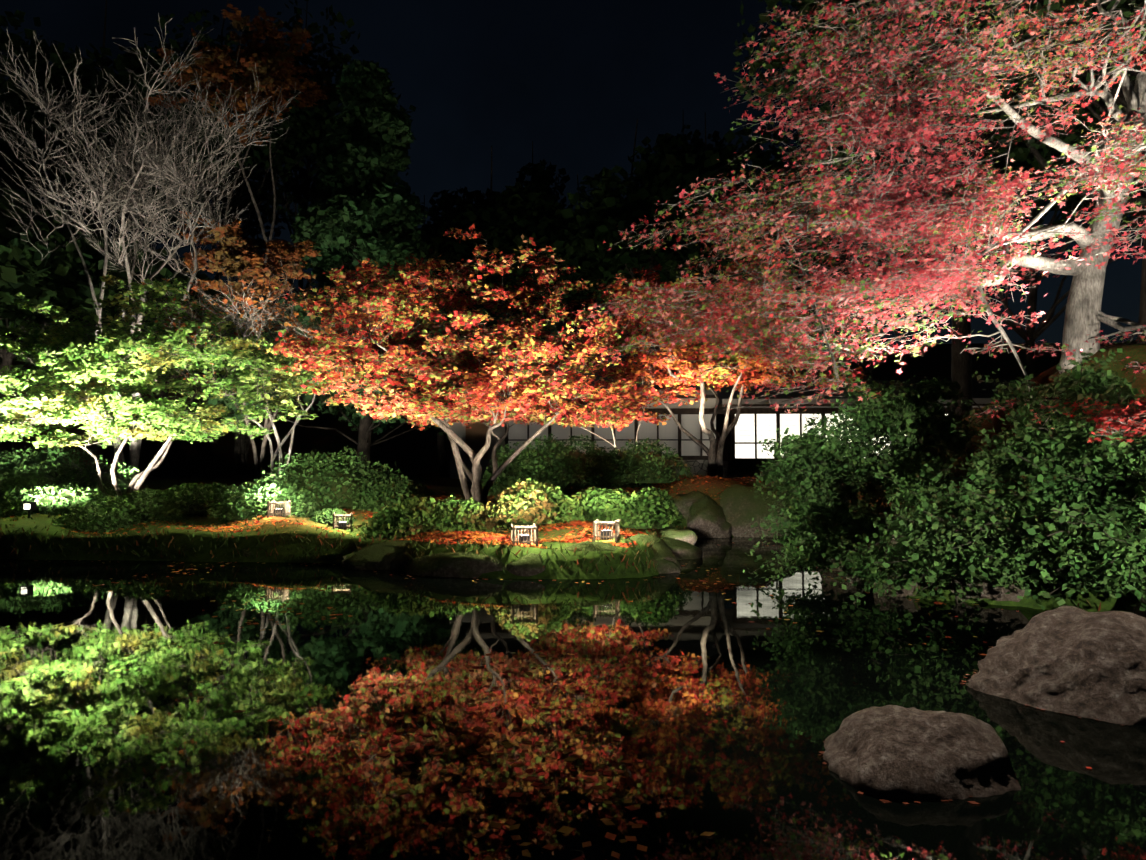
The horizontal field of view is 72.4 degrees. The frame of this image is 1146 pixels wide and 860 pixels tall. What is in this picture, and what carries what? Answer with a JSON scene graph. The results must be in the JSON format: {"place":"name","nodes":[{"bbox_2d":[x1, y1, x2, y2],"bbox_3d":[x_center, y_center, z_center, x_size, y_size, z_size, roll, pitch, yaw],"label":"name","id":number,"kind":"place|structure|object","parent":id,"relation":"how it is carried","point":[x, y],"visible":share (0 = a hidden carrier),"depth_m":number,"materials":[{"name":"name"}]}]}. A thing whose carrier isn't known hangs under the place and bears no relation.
{"place":"outdoors","nodes":[
{"label":"outdoors","id":0,"kind":"place"},
{"bbox_2d":[0,0,1143,362],"label":"sky","id":1,"kind":"structure","parent":0,"point":[574,79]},
{"bbox_2d":[0,537,1145,859],"bbox_3d":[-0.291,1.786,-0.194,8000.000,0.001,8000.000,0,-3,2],"label":"pond water","id":2,"kind":"structure","parent":0,"point":[706,703],"depth_m":5.67,"materials":[{"name":"black liquid"}]},
{"bbox_2d":[34,544,1091,859],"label":"floating leaves","id":3,"kind":"object","parent":2,"relation":"on","point":[566,830],"visible":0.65,"depth_m":4.71,"materials":[{"name":"orange plant"}]},
{"bbox_2d":[823,705,1020,801],"bbox_3d":[2.127,2.143,4.824,1.180,0.846,1.215,0,-3,2],"label":"foreground rock","id":4,"kind":"object","parent":2,"relation":"in","point":[897,753],"visible":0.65,"depth_m":4.48,"materials":[{"name":"grey stone"}]},
{"bbox_2d":[819,669,1096,803],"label":"fallen leaves","id":5,"kind":"object","parent":2,"relation":"on","point":[886,800],"visible":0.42,"depth_m":4.34,"materials":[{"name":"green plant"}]},
{"bbox_2d":[966,605,1145,724],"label":"foreground rock","id":6,"kind":"object","parent":2,"relation":"in","point":[1071,660],"visible":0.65,"depth_m":5.97,"materials":[{"name":"grey stone"}]},
{"bbox_2d":[0,340,1145,612],"bbox_3d":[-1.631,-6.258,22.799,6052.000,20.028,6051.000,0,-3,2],"label":"garden ground","id":7,"kind":"structure","parent":0,"point":[208,462],"depth_m":17.06,"materials":[{"name":"green plant"}]},
{"bbox_2d":[23,502,35,517],"bbox_3d":[-12.553,1.916,18.088,0.200,0.500,0.165,0,-3,2],"label":"floodlight","id":8,"kind":"object","parent":7,"relation":"on","point":[29,507],"visible":0.88,"depth_m":18.02,"materials":[{"name":"grey"}]},
{"bbox_2d":[0,78,86,192],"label":"dark tree","id":9,"kind":"object","parent":7,"relation":"on","point":[4,146],"visible":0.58,"depth_m":42.09,"materials":[{"name":"green plant"}]},
{"bbox_2d":[0,483,109,517],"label":"shrub","id":10,"kind":"object","parent":7,"relation":"on","point":[58,499],"visible":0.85,"depth_m":19.90,"materials":[{"name":"green plant"}]},
{"bbox_2d":[0,218,116,344],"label":"dark tree","id":11,"kind":"object","parent":7,"relation":"on","point":[23,271],"visible":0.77,"depth_m":29.79,"materials":[{"name":"green plant"}]},
{"bbox_2d":[0,62,128,231],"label":"dark tree","id":12,"kind":"object","parent":7,"relation":"on","point":[28,115],"visible":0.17,"depth_m":47.98,"materials":[{"name":"green plant"}]},
{"bbox_2d":[0,445,147,498],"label":"shrub","id":13,"kind":"object","parent":7,"relation":"on","point":[34,472],"visible":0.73,"depth_m":23.43,"materials":[{"name":"green plant"}]},
{"bbox_2d":[0,170,197,467],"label":"dark tree","id":14,"kind":"object","parent":7,"relation":"on","point":[71,258],"visible":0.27,"depth_m":32.77,"materials":[{"name":"green plant"}]},
{"bbox_2d":[51,488,191,533],"bbox_3d":[-10.922,1.930,19.179,2.850,1.028,3.747,0,-3,2],"label":"shrub","id":15,"kind":"object","parent":7,"relation":"on","point":[116,512],"visible":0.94,"depth_m":18.25,"materials":[{"name":"green plant"}]},
{"bbox_2d":[0,0,246,432],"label":"dark tree","id":16,"kind":"object","parent":7,"relation":"on","point":[88,77],"visible":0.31,"depth_m":48.66,"materials":[{"name":"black plant"}]},
{"bbox_2d":[0,247,285,477],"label":"dark tree","id":17,"kind":"object","parent":7,"relation":"on","point":[156,446],"depth_m":39.34,"materials":[{"name":"green plant"}]},
{"bbox_2d":[0,13,298,481],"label":"bare tree","id":18,"kind":"object","parent":7,"relation":"on","point":[152,167],"visible":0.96,"depth_m":27.03,"materials":[{"name":"grey plant"}]},
{"bbox_2d":[0,271,335,497],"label":"green maple","id":19,"kind":"object","parent":7,"relation":"on","point":[103,362],"visible":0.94,"depth_m":20.51,"materials":[{"name":"green plant"}]},
{"bbox_2d":[157,482,236,516],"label":"shrub","id":20,"kind":"object","parent":7,"relation":"on","point":[200,499],"visible":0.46,"depth_m":19.62,"materials":[{"name":"green plant"}]},
{"bbox_2d":[116,0,349,443],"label":"dark tree","id":21,"kind":"object","parent":7,"relation":"on","point":[284,148],"visible":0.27,"depth_m":54.94,"materials":[{"name":"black plant"}]},
{"bbox_2d":[145,4,338,474],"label":"rust maple","id":22,"kind":"object","parent":7,"relation":"on","point":[272,70],"visible":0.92,"depth_m":40.20,"materials":[{"name":"orange plant"}]},
{"bbox_2d":[177,211,321,482],"bbox_3d":[-12.640,-2.821,29.972,5.143,10.359,4.927,0,-3,2],"label":"rust maple","id":23,"kind":"object","parent":7,"relation":"on","point":[290,254],"visible":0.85,"depth_m":30.06,"materials":[{"name":"orange plant"}]},
{"bbox_2d":[141,252,379,480],"bbox_3d":[-8.257,-1.075,22.072,6.918,6.704,5.320,1,-3,-24],"label":"tree","id":24,"kind":"object","parent":7,"relation":"on","point":[262,318],"visible":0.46,"depth_m":21.34,"materials":[{"name":"brown plant"}]},
{"bbox_2d":[207,478,319,522],"bbox_3d":[-7.372,1.726,19.002,2.303,1.116,3.002,0,-3,2],"label":"shrub","id":25,"kind":"object","parent":7,"relation":"on","point":[249,501],"visible":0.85,"depth_m":18.31,"materials":[{"name":"green plant"}]},
{"bbox_2d":[267,500,290,517],"bbox_3d":[-6.611,1.810,17.621,0.396,0.450,0.396,0,-3,-4],"label":"lamp guard","id":26,"kind":"object","parent":7,"relation":"on","point":[282,512],"visible":0.85,"depth_m":17.45,"materials":[{"name":"brown wood"}]},
{"bbox_2d":[185,0,415,430],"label":"dark tree","id":27,"kind":"object","parent":7,"relation":"on","point":[334,62],"visible":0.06,"depth_m":61.81,"materials":[{"name":"green plant"}]},
{"bbox_2d":[256,445,400,510],"bbox_3d":[-6.297,1.309,21.183,4.286,1.797,3.104,1,-3,-21],"label":"shrub","id":28,"kind":"object","parent":7,"relation":"on","point":[332,484],"visible":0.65,"depth_m":20.41,"materials":[{"name":"green plant"}]},
{"bbox_2d":[309,507,356,525],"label":"shrub","id":29,"kind":"object","parent":7,"relation":"on","point":[323,516],"visible":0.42,"depth_m":17.50,"materials":[{"name":"green plant"}]},
{"bbox_2d":[333,513,351,530],"bbox_3d":[-4.988,2.029,16.961,0.396,0.450,0.396,1,-3,-15],"label":"lamp guard","id":30,"kind":"object","parent":7,"relation":"on","point":[343,525],"visible":0.88,"depth_m":16.81,"materials":[{"name":"brown wood"}]},
{"bbox_2d":[206,59,480,468],"bbox_3d":[-9.937,-7.319,36.842,11.719,20.204,11.327,0,-3,2],"label":"cedar","id":31,"kind":"object","parent":7,"relation":"on","point":[359,210],"visible":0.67,"depth_m":35.39,"materials":[{"name":"green plant"}]},
{"bbox_2d":[342,539,419,569],"bbox_3d":[-3.178,2.514,14.690,2.176,0.914,1.185,0,-3,2],"label":"island rock","id":32,"kind":"object","parent":7,"relation":"on","point":[380,556],"visible":0.23,"depth_m":14.32,"materials":[{"name":"stone"}]},
{"bbox_2d":[3,474,778,548],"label":"fallen leaves","id":33,"kind":"object","parent":7,"relation":"on","point":[503,538],"visible":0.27,"depth_m":15.50,"materials":[{"name":"orange plant"}]},
{"bbox_2d":[347,471,436,511],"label":"shrub","id":34,"kind":"object","parent":7,"relation":"on","point":[401,490],"visible":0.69,"depth_m":20.31,"materials":[{"name":"green plant"}]},
{"bbox_2d":[391,552,409,569],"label":"shore rock","id":35,"kind":"object","parent":7,"relation":"on","point":[399,561],"visible":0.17,"depth_m":14.13,"materials":[{"name":"grey stone"}]},
{"bbox_2d":[306,195,506,447],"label":"dark tree","id":36,"kind":"object","parent":7,"relation":"on","point":[423,439],"depth_m":59.51,"materials":[{"name":"green plant"}]},
{"bbox_2d":[358,494,494,539],"bbox_3d":[-3.004,1.843,16.499,2.931,1.010,1.997,1,-3,-18],"label":"island shrub","id":37,"kind":"object","parent":7,"relation":"on","point":[399,519],"visible":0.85,"depth_m":15.95,"materials":[{"name":"green plant"}]},
{"bbox_2d":[365,306,534,477],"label":"dark tree","id":38,"kind":"object","parent":7,"relation":"on","point":[443,462],"visible":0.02,"depth_m":43.97,"materials":[{"name":"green plant"}]},
{"bbox_2d":[406,552,506,577],"bbox_3d":[-1.772,2.523,13.702,2.055,0.917,1.410,-1,-3,25],"label":"island rock","id":39,"kind":"object","parent":7,"relation":"on","point":[451,564],"visible":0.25,"depth_m":13.21,"materials":[{"name":"grey stone"}]},
{"bbox_2d":[258,224,679,506],"bbox_3d":[-2.394,-1.305,19.529,9.742,6.884,8.138,2,-3,-32],"label":"maple","id":40,"kind":"object","parent":7,"relation":"on","point":[443,390],"visible":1,"depth_m":18.23,"materials":[{"name":"orange plant"}]},
{"bbox_2d":[420,146,561,317],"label":"dark tree","id":41,"kind":"object","parent":7,"relation":"on","point":[511,205],"visible":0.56,"depth_m":48.34,"materials":[{"name":"green plant"}]},
{"bbox_2d":[453,308,564,354],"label":"dark tree","id":42,"kind":"object","parent":7,"relation":"on","point":[495,322],"visible":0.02,"depth_m":40.58,"materials":[{"name":"green plant"}]},
{"bbox_2d":[463,141,574,312],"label":"dark tree","id":43,"kind":"object","parent":7,"relation":"on","point":[542,178],"visible":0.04,"depth_m":56.86,"materials":[{"name":"green plant"}]},
{"bbox_2d":[511,523,537,545],"bbox_3d":[-0.856,1.879,13.742,0.436,0.450,0.436,1,-3,-10],"label":"lamp guard","id":44,"kind":"object","parent":7,"relation":"on","point":[523,539],"visible":0.88,"depth_m":13.57,"materials":[{"name":"brown wood"}]},
{"bbox_2d":[506,553,545,576],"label":"shore rock","id":45,"kind":"object","parent":7,"relation":"on","point":[526,565],"visible":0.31,"depth_m":13.02,"materials":[{"name":"stone"}]},
{"bbox_2d":[481,433,587,499],"bbox_3d":[-1.260,1.335,22.749,3.566,2.442,3.927,0,-3,2],"label":"shrub","id":46,"kind":"object","parent":7,"relation":"on","point":[539,466],"visible":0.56,"depth_m":21.68,"materials":[{"name":"green plant"}]},
{"bbox_2d":[484,478,585,531],"bbox_3d":[-0.892,1.606,16.582,2.212,1.210,2.536,2,-4,-33],"label":"island shrub","id":47,"kind":"object","parent":7,"relation":"on","point":[523,503],"visible":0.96,"depth_m":15.79,"materials":[{"name":"green plant"}]},
{"bbox_2d":[0,474,1134,611],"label":"bank grass tufts","id":48,"kind":"object","parent":7,"relation":"on","point":[431,552],"visible":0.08,"depth_m":15.46,"materials":[{"name":"green plant"}]},
{"bbox_2d":[535,434,607,490],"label":"shrub","id":49,"kind":"object","parent":7,"relation":"on","point":[576,453],"visible":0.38,"depth_m":22.94,"materials":[{"name":"green plant"}]},
{"bbox_2d":[479,174,672,337],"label":"dark tree","id":50,"kind":"object","parent":7,"relation":"on","point":[538,235],"visible":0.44,"depth_m":45.77,"materials":[{"name":"green plant"}]},
{"bbox_2d":[563,541,617,550],"bbox_3d":[0.222,2.369,13.621,1.704,0.862,1.090,0,-3,2],"label":"moss mound","id":51,"kind":"object","parent":7,"relation":"on","point":[590,546],"depth_m":13.52,"materials":[{"name":"green plant"}]},
{"bbox_2d":[593,519,619,541],"bbox_3d":[0.616,1.880,14.400,0.436,0.450,0.436,-1,-3,10],"label":"lamp guard","id":52,"kind":"object","parent":7,"relation":"on","point":[606,534],"visible":0.88,"depth_m":14.22,"materials":[{"name":"brown wood"}]},
{"bbox_2d":[530,361,693,451],"bbox_3d":[0.907,-0.115,25.093,4.685,4.417,5.308,2,-4,-37],"label":"maple","id":53,"kind":"object","parent":7,"relation":"on","point":[634,394],"visible":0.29,"depth_m":24.82,"materials":[{"name":"orange plant"}]},
{"bbox_2d":[572,486,682,528],"bbox_3d":[1.318,1.677,17.232,2.767,0.930,2.253,-2,-4,33],"label":"island shrub","id":54,"kind":"object","parent":7,"relation":"on","point":[648,509],"visible":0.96,"depth_m":16.45,"materials":[{"name":"green plant"}]},
{"bbox_2d":[537,119,722,332],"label":"dark tree","id":55,"kind":"object","parent":7,"relation":"on","point":[607,220],"visible":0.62,"depth_m":44.53,"materials":[{"name":"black plant"}]},
{"bbox_2d":[579,438,693,488],"bbox_3d":[1.659,1.059,23.091,3.917,1.665,2.547,-1,-3,19],"label":"shrub","id":56,"kind":"object","parent":7,"relation":"on","point":[643,467],"visible":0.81,"depth_m":22.40,"materials":[{"name":"green plant"}]},
{"bbox_2d":[626,534,680,568],"bbox_3d":[1.308,2.399,14.281,1.340,0.966,1.092,0,-3,2],"label":"island rock","id":57,"kind":"object","parent":7,"relation":"on","point":[661,547],"visible":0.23,"depth_m":14.24,"materials":[{"name":"green stone"}]},
{"bbox_2d":[651,557,679,573],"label":"shore rock","id":58,"kind":"object","parent":7,"relation":"on","point":[664,566],"visible":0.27,"depth_m":13.68,"materials":[{"name":"stone"}]},
{"bbox_2d":[660,528,696,544],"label":"shore rock","id":59,"kind":"object","parent":7,"relation":"on","point":[688,536],"visible":0.31,"depth_m":18.23,"materials":[{"name":"stone"}]},
{"bbox_2d":[661,537,702,559],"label":"shore rock","id":60,"kind":"object","parent":7,"relation":"on","point":[680,550],"visible":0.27,"depth_m":15.89,"materials":[{"name":"stone"}]},
{"bbox_2d":[625,112,743,327],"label":"dark tree","id":61,"kind":"object","parent":7,"relation":"on","point":[699,144],"visible":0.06,"depth_m":58.98,"materials":[{"name":"green plant"}]},
{"bbox_2d":[673,491,720,522],"bbox_3d":[3.130,2.581,21.918,2.671,1.788,2.065,0,-3,2],"label":"island rock","id":62,"kind":"object","parent":7,"relation":"on","point":[683,503],"visible":0.12,"depth_m":21.26,"materials":[{"name":"green stone"}]},
{"bbox_2d":[602,112,797,440],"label":"dark tree","id":63,"kind":"object","parent":7,"relation":"on","point":[709,161],"visible":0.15,"depth_m":46.68,"materials":[{"name":"green plant"}]},
{"bbox_2d":[687,496,731,537],"bbox_3d":[3.755,2.660,21.671,1.418,1.710,2.504,-1,-3,24],"label":"island rock","id":64,"kind":"object","parent":7,"relation":"on","point":[706,519],"visible":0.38,"depth_m":20.79,"materials":[{"name":"grey stone"}]},
{"bbox_2d":[577,255,865,477],"bbox_3d":[4.510,-1.740,24.065,8.679,7.046,7.421,0,-3,2],"label":"maple tree","id":65,"kind":"object","parent":7,"relation":"on","point":[738,372],"visible":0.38,"depth_m":23.30,"materials":[{"name":"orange plant"}]},
{"bbox_2d":[450,349,1031,510],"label":"building","id":66,"kind":"structure","parent":7,"relation":"on","point":[761,421],"depth_m":34.09,"materials":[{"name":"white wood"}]},
{"bbox_2d":[720,484,798,536],"bbox_3d":[4.885,2.495,22.046,3.040,1.969,2.402,0,-3,2],"label":"island rock","id":67,"kind":"object","parent":7,"relation":"on","point":[741,505],"visible":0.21,"depth_m":21.24,"materials":[{"name":"stone"}]},
{"bbox_2d":[691,268,892,379],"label":"dark tree","id":68,"kind":"object","parent":7,"relation":"on","point":[839,332],"depth_m":51.32,"materials":[{"name":"green plant"}]},
{"bbox_2d":[824,558,843,571],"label":"rock","id":69,"kind":"object","parent":7,"relation":"on","point":[835,569],"depth_m":13.97,"materials":[{"name":"grey stone"}]},
{"bbox_2d":[705,99,985,379],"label":"dark tree","id":70,"kind":"object","parent":7,"relation":"on","point":[778,165],"visible":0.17,"depth_m":40.54,"materials":[{"name":"green plant"}]},
{"bbox_2d":[572,0,1145,428],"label":"maple","id":71,"kind":"object","parent":7,"relation":"on","point":[1114,177],"visible":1,"depth_m":10.45,"materials":[{"name":"red plant"}]},
{"bbox_2d":[842,524,888,585],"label":"bush","id":72,"kind":"object","parent":7,"relation":"on","point":[855,578],"visible":0.12,"depth_m":12.30,"materials":[{"name":"green plant"}]},
{"bbox_2d":[875,506,903,520],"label":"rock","id":73,"kind":"object","parent":7,"relation":"on","point":[899,507],"visible":0.02,"depth_m":13.11,"materials":[{"name":"grey stone"}]},
{"bbox_2d":[873,533,927,596],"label":"bush","id":74,"kind":"object","parent":7,"relation":"on","point":[902,592],"visible":0.04,"depth_m":11.13,"materials":[{"name":"green plant"}]},
{"bbox_2d":[732,0,1121,419],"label":"dark tree","id":75,"kind":"object","parent":7,"relation":"on","point":[961,368],"visible":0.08,"depth_m":21.31,"materials":[{"name":"red plant"}]},
{"bbox_2d":[908,491,949,511],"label":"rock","id":76,"kind":"object","parent":7,"relation":"on","point":[931,497],"depth_m":12.26,"materials":[{"name":"grey stone"}]},
{"bbox_2d":[743,348,1145,610],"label":"bush","id":77,"kind":"object","parent":7,"relation":"on","point":[1039,524],"visible":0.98,"depth_m":10.38,"materials":[{"name":"green plant"}]},
{"bbox_2d":[804,0,1145,343],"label":"dark tree","id":78,"kind":"object","parent":7,"relation":"on","point":[1043,163],"visible":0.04,"depth_m":18.97,"materials":[{"name":"red plant"}]},
{"bbox_2d":[949,573,1025,601],"bbox_3d":[5.748,2.154,11.031,1.439,1.434,1.332,0,-3,2],"label":"rock","id":79,"kind":"object","parent":7,"relation":"on","point":[990,591],"visible":0.06,"depth_m":10.54,"materials":[{"name":"grey stone"}]},
{"bbox_2d":[859,92,1144,378],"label":"dark tree","id":80,"kind":"object","parent":7,"relation":"on","point":[1032,334],"visible":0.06,"depth_m":38.84,"materials":[{"name":"green plant"}]},
{"bbox_2d":[916,0,1145,184],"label":"dark tree","id":81,"kind":"object","parent":7,"relation":"on","point":[1096,107],"visible":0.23,"depth_m":17.41,"materials":[{"name":"red plant"}]},
{"bbox_2d":[999,99,1144,225],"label":"dark tree","id":82,"kind":"object","parent":7,"relation":"on","point":[1058,158],"visible":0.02,"depth_m":35.32,"materials":[{"name":"red plant"}]},
{"bbox_2d":[1045,391,1145,442],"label":"red maple","id":83,"kind":"object","parent":7,"relation":"on","point":[1125,419],"visible":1,"depth_m":7.82,"materials":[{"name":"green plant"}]},
{"bbox_2d":[1133,593,1145,617],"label":"rock","id":84,"kind":"object","parent":7,"relation":"on","point":[1137,607],"visible":0.18,"depth_m":9.00,"materials":[{"name":"grey stone"}]}
]}

